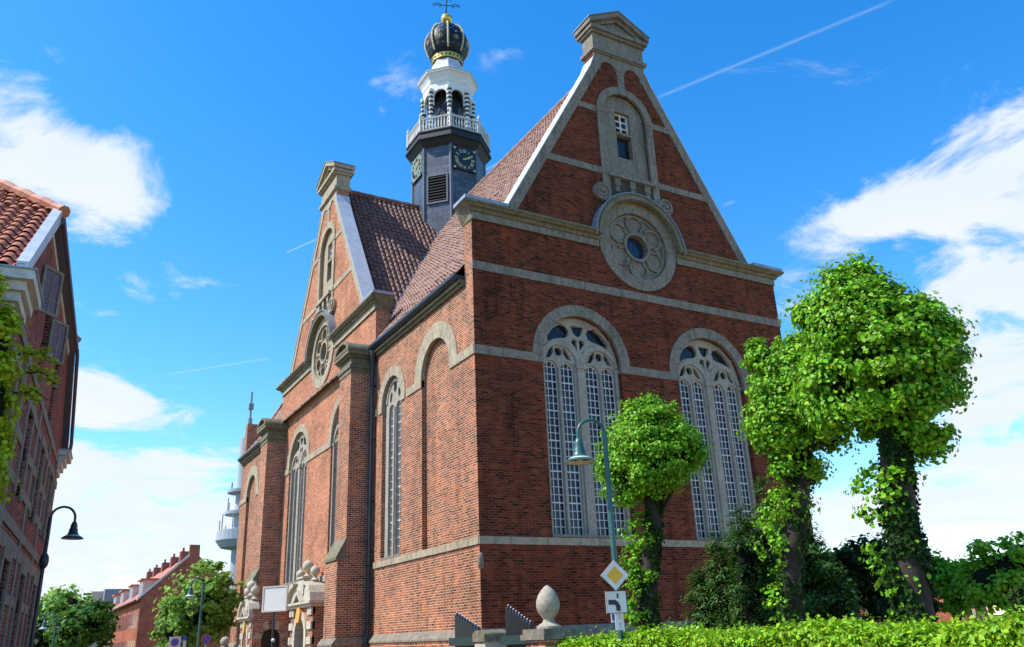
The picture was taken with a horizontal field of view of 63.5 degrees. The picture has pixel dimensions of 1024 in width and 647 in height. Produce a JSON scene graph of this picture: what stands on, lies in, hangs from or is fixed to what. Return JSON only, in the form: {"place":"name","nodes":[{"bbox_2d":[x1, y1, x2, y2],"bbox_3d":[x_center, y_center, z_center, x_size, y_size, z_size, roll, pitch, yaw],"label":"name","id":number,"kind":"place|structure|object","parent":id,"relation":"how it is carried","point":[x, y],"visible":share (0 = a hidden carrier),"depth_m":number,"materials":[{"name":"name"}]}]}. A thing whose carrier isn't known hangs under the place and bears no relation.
{"place":"outdoors","nodes":[
{"label":"outdoors","id":0,"kind":"place"},
{"bbox_2d":[81,589,129,604],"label":"office block","id":1,"kind":"structure","parent":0,"point":[106,594],"depth_m":122.35,"materials":[{"name":"grey concrete"}]},
{"bbox_2d":[103,545,231,646],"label":"brick house","id":2,"kind":"structure","parent":0,"point":[137,605],"depth_m":74.74,"materials":[{"name":"brick"}]},
{"bbox_2d":[148,558,245,646],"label":"linden tree","id":3,"kind":"object","parent":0,"point":[179,615],"visible":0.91,"depth_m":45.93,"materials":[{"name":"green plant"}]},
{"bbox_2d":[215,392,253,589],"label":"telecom tower","id":4,"kind":"structure","parent":0,"point":[226,539],"depth_m":150.46,"materials":[{"name":"concrete"}]},
{"bbox_2d":[0,0,1023,614],"label":"sky","id":5,"kind":"structure","parent":0,"point":[187,144],"materials":[{"name":"blue"}]},
{"bbox_2d":[228,0,813,646],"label":"church","id":6,"kind":"structure","parent":0,"point":[476,344],"depth_m":30.75,"materials":[{"name":"brick"}]},
{"bbox_2d":[283,424,309,584],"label":"window","id":7,"kind":"structure","parent":6,"relation":"in","point":[297,469],"depth_m":41.84,"materials":[{"name":"stone"}]},
{"bbox_2d":[304,310,335,387],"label":"rose window","id":8,"kind":"structure","parent":6,"relation":"in","point":[319,350],"depth_m":41.54,"materials":[{"name":"stone"}]},
{"bbox_2d":[327,394,339,549],"bbox_3d":[-7.274,6.684,35.953,0.385,7.854,3.980,9,-23,-28],"label":"window","id":9,"kind":"structure","parent":6,"relation":"in","point":[333,437],"depth_m":37.49,"materials":[{"name":"stone"}]},
{"bbox_2d":[378,365,404,560],"bbox_3d":[-4.404,5.090,31.124,0.385,7.218,2.720,9,-23,-28],"label":"window","id":10,"kind":"structure","parent":6,"relation":"in","point":[396,391],"depth_m":31.31,"materials":[{"name":"stone"}]},
{"bbox_2d":[533,305,636,538],"bbox_3d":[2.391,3.132,27.581,3.980,7.854,0.465,9,-23,-28],"label":"window","id":11,"kind":"structure","parent":6,"relation":"in","point":[581,382],"depth_m":27.65,"materials":[{"name":"stone"}]},
{"bbox_2d":[592,192,686,291],"bbox_3d":[4.724,-3.023,31.206,4.179,3.890,0.679,9,-23,-28],"label":"rose window","id":12,"kind":"structure","parent":6,"relation":"in","point":[639,241],"depth_m":31.35,"materials":[{"name":"stone"}]},
{"bbox_2d":[669,328,761,540],"bbox_3d":[7.407,3.937,30.296,3.980,7.854,0.465,9,-23,-28],"label":"window","id":13,"kind":"structure","parent":6,"relation":"in","point":[709,384],"depth_m":30.50,"materials":[{"name":"stone"}]},
{"bbox_2d":[589,389,716,630],"bbox_3d":[2.712,4.071,15.031,2.202,5.930,2.148,9,-23,-28],"label":"linden tree","id":14,"kind":"object","parent":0,"point":[654,454],"visible":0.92,"depth_m":15.04,"materials":[{"name":"green plant"}]},
{"bbox_2d":[679,551,739,631],"bbox_3d":[4.548,6.329,17.214,1.937,3.153,2.109,9,-23,-28],"label":"yew bush","id":15,"kind":"object","parent":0,"point":[703,613],"visible":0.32,"depth_m":17.20,"materials":[{"name":"green plant"}]},
{"bbox_2d":[697,519,766,629],"bbox_3d":[5.028,5.916,17.030,2.124,3.758,2.229,9,-23,-28],"label":"yew bush","id":16,"kind":"object","parent":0,"point":[713,547],"visible":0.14,"depth_m":17.18,"materials":[{"name":"green plant"}]},
{"bbox_2d":[736,328,866,626],"bbox_3d":[4.657,3.042,12.827,1.872,6.164,1.804,9,-23,-28],"label":"linden tree","id":17,"kind":"object","parent":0,"point":[782,433],"visible":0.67,"depth_m":12.94,"materials":[{"name":"green plant"}]},
{"bbox_2d":[761,512,877,626],"bbox_3d":[5.696,5.312,15.308,2.031,3.624,2.087,9,-23,-28],"label":"yew bush","id":18,"kind":"object","parent":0,"point":[828,594],"visible":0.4,"depth_m":15.00,"materials":[{"name":"green plant"}]},
{"bbox_2d":[817,540,864,592],"bbox_3d":[15.140,12.451,37.569,3.248,5.082,3.219,9,-23,-28],"label":"broadleaf tree","id":19,"kind":"object","parent":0,"point":[838,549],"depth_m":38.16,"materials":[{"name":"green plant"}]},
{"bbox_2d":[831,532,889,626],"bbox_3d":[14.964,11.130,33.974,3.820,5.047,3.726,9,-23,-28],"label":"broadleaf tree","id":20,"kind":"object","parent":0,"point":[862,577],"visible":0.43,"depth_m":33.70,"materials":[{"name":"green plant"}]},
{"bbox_2d":[777,249,981,624],"bbox_3d":[4.989,2.047,10.689,2.147,6.515,2.403,9,-23,-28],"label":"linden tree","id":21,"kind":"object","parent":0,"point":[885,362],"visible":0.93,"depth_m":10.73,"materials":[{"name":"green plant"}]},
{"bbox_2d":[872,587,942,617],"bbox_3d":[14.202,10.764,29.818,2.185,2.874,2.181,2,-21,-10],"label":"broadleaf tree","id":22,"kind":"object","parent":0,"point":[884,604],"visible":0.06,"depth_m":29.82,"materials":[{"name":"green plant"}]},
{"bbox_2d":[931,548,984,621],"bbox_3d":[17.929,11.321,33.667,3.255,4.238,3.147,9,-23,-28],"label":"broadleaf tree","id":23,"kind":"object","parent":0,"point":[953,603],"visible":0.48,"depth_m":33.27,"materials":[{"name":"green plant"}]},
{"bbox_2d":[952,529,1023,617],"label":"broadleaf tree","id":24,"kind":"object","parent":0,"point":[991,580],"visible":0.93,"depth_m":29.64,"materials":[{"name":"green plant"}]},
{"bbox_2d":[1006,584,1023,612],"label":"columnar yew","id":25,"kind":"object","parent":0,"point":[1017,594],"visible":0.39,"depth_m":20.91,"materials":[{"name":"green plant"}]},
{"label":"ground","id":26,"kind":"structure","parent":0,"visible":0},
{"bbox_2d":[0,179,81,646],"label":"gabled house","id":27,"kind":"structure","parent":26,"relation":"on","point":[35,266],"depth_m":17.26,"materials":[{"name":"brick"}]},
{"bbox_2d":[0,270,60,506],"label":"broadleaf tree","id":28,"kind":"object","parent":27,"relation":"attached to","point":[9,318],"visible":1,"depth_m":12.37,"materials":[{"name":"green plant"}]},
{"bbox_2d":[183,577,203,646],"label":"street lamp","id":29,"kind":"object","parent":26,"relation":"on","point":[190,594],"visible":1,"depth_m":39.70,"materials":[{"name":"metal"}]},
{"bbox_2d":[261,585,288,646],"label":"notice board","id":30,"kind":"object","parent":26,"relation":"on","point":[274,599],"visible":1,"depth_m":26.95,"materials":[{"name":"metal"}]},
{"bbox_2d":[472,629,505,646],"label":"gate post","id":31,"kind":"object","parent":26,"relation":"on","point":[485,638],"visible":0.91,"depth_m":14.40,"materials":[{"name":"stone"}]},
{"bbox_2d":[449,612,480,646],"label":"gate leaf","id":32,"kind":"object","parent":31,"relation":"attached to","point":[465,628],"visible":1,"depth_m":15.24,"materials":[{"name":"black paint"}]},
{"bbox_2d":[520,627,582,646],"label":"gate pier","id":33,"kind":"structure","parent":26,"relation":"on","point":[549,637],"depth_m":12.91,"materials":[{"name":"stone"}]},
{"bbox_2d":[500,605,533,646],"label":"gate leaf","id":34,"kind":"object","parent":33,"relation":"attached to","point":[517,623],"visible":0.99,"depth_m":13.79,"materials":[{"name":"black paint"}]},
{"bbox_2d":[536,585,561,628],"bbox_3d":[0.580,4.554,13.321,0.399,0.662,0.399,9,-23,-28],"label":"egg finial","id":35,"kind":"object","parent":33,"relation":"on","point":[547,604],"visible":0.97,"depth_m":13.19,"materials":[{"name":"stone"}]},
{"bbox_2d":[565,418,623,646],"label":"street lamp","id":36,"kind":"object","parent":26,"relation":"on","point":[579,457],"visible":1,"depth_m":12.41,"materials":[{"name":"teal metal"}]},
{"bbox_2d":[611,613,614,622],"bbox_3d":[1.420,4.124,11.619,0.060,0.140,0.018,1,-21,-8],"label":"narrow plate","id":37,"kind":"object","parent":36,"relation":"attached to","point":[613,618],"visible":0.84,"depth_m":11.61,"materials":[{"name":"metal"}]},
{"bbox_2d":[601,560,628,589],"bbox_3d":[1.434,3.531,11.607,0.410,0.410,0.082,1,-21,-8],"label":"priority road sign","id":38,"kind":"object","parent":36,"relation":"attached to","point":[614,575],"visible":1,"depth_m":11.57,"materials":[{"name":"metal"}]},
{"bbox_2d":[605,590,627,613],"bbox_3d":[1.461,3.894,11.579,0.300,0.300,0.022,1,-21,-8],"label":"bend plate","id":39,"kind":"object","parent":36,"relation":"attached to","point":[616,601],"visible":1,"depth_m":11.57,"materials":[{"name":"white metal"}]},
{"bbox_2d":[615,613,624,629],"bbox_3d":[1.503,4.159,11.559,0.124,0.230,0.019,1,-21,-8],"label":"route plate","id":40,"kind":"object","parent":36,"relation":"attached to","point":[619,620],"visible":1,"depth_m":11.55,"materials":[{"name":"white metal"}]},
{"bbox_2d":[718,476,828,631],"bbox_3d":[5.246,5.183,16.108,2.256,4.471,2.391,9,-23,-28],"label":"yew bush","id":41,"kind":"object","parent":26,"relation":"on","point":[747,593],"visible":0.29,"depth_m":16.12,"materials":[{"name":"green plant"}]},
{"bbox_2d":[555,604,1023,646],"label":"hedge","id":42,"kind":"object","parent":26,"relation":"on","point":[993,631],"visible":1,"depth_m":8.74,"materials":[{"name":"green plant"}]},
{"bbox_2d":[935,595,988,623],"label":"cottage","id":43,"kind":"structure","parent":26,"relation":"on","point":[945,616],"depth_m":57.52,"materials":[{"name":"brick"}]},
{"bbox_2d":[971,608,983,621],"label":"window","id":44,"kind":"structure","parent":43,"relation":"in","point":[973,610],"depth_m":57.48,"materials":[{"name":"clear glass"}]},
{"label":"pavement","id":45,"kind":"structure","parent":0,"visible":0},
{"bbox_2d":[169,636,180,646],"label":"no parking sign","id":46,"kind":"object","parent":45,"relation":"on","point":[174,641],"visible":1,"depth_m":33.00,"materials":[{"name":"metal"}]},
{"bbox_2d":[182,636,186,646],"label":"blue sign","id":47,"kind":"object","parent":45,"relation":"on","point":[184,641],"visible":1,"depth_m":32.99,"materials":[{"name":"blue metal"}]},
{"bbox_2d":[201,634,211,646],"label":"no stopping sign","id":48,"kind":"object","parent":45,"relation":"on","point":[206,639],"visible":1,"depth_m":32.98,"materials":[{"name":"blue metal"}]},
{"bbox_2d":[220,637,229,646],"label":"stone ball post","id":49,"kind":"object","parent":45,"relation":"on","point":[224,641],"visible":1,"depth_m":29.89,"materials":[{"name":"grey stone"}]},
{"label":"road","id":50,"kind":"structure","parent":0,"visible":0},
{"bbox_2d":[33,617,55,646],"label":"broadleaf tree","id":51,"kind":"object","parent":50,"relation":"on","point":[39,640],"visible":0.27,"depth_m":44.16,"materials":[{"name":"green plant"}]},
{"bbox_2d":[38,613,57,646],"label":"street lamp","id":52,"kind":"object","parent":50,"relation":"on","point":[43,626],"visible":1,"depth_m":40.02,"materials":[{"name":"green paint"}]},
{"bbox_2d":[29,506,83,646],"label":"street lamp","id":53,"kind":"object","parent":50,"relation":"on","point":[72,534],"visible":1,"depth_m":18.54,"materials":[{"name":"metal"}]},
{"bbox_2d":[37,583,93,622],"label":"broadleaf tree","id":54,"kind":"object","parent":50,"relation":"on","point":[59,599],"visible":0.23,"depth_m":61.13,"materials":[{"name":"green plant"}]},
{"bbox_2d":[43,597,123,646],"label":"broadleaf tree","id":55,"kind":"object","parent":50,"relation":"on","point":[87,625],"visible":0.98,"depth_m":41.19,"materials":[{"name":"green plant"}]}
]}

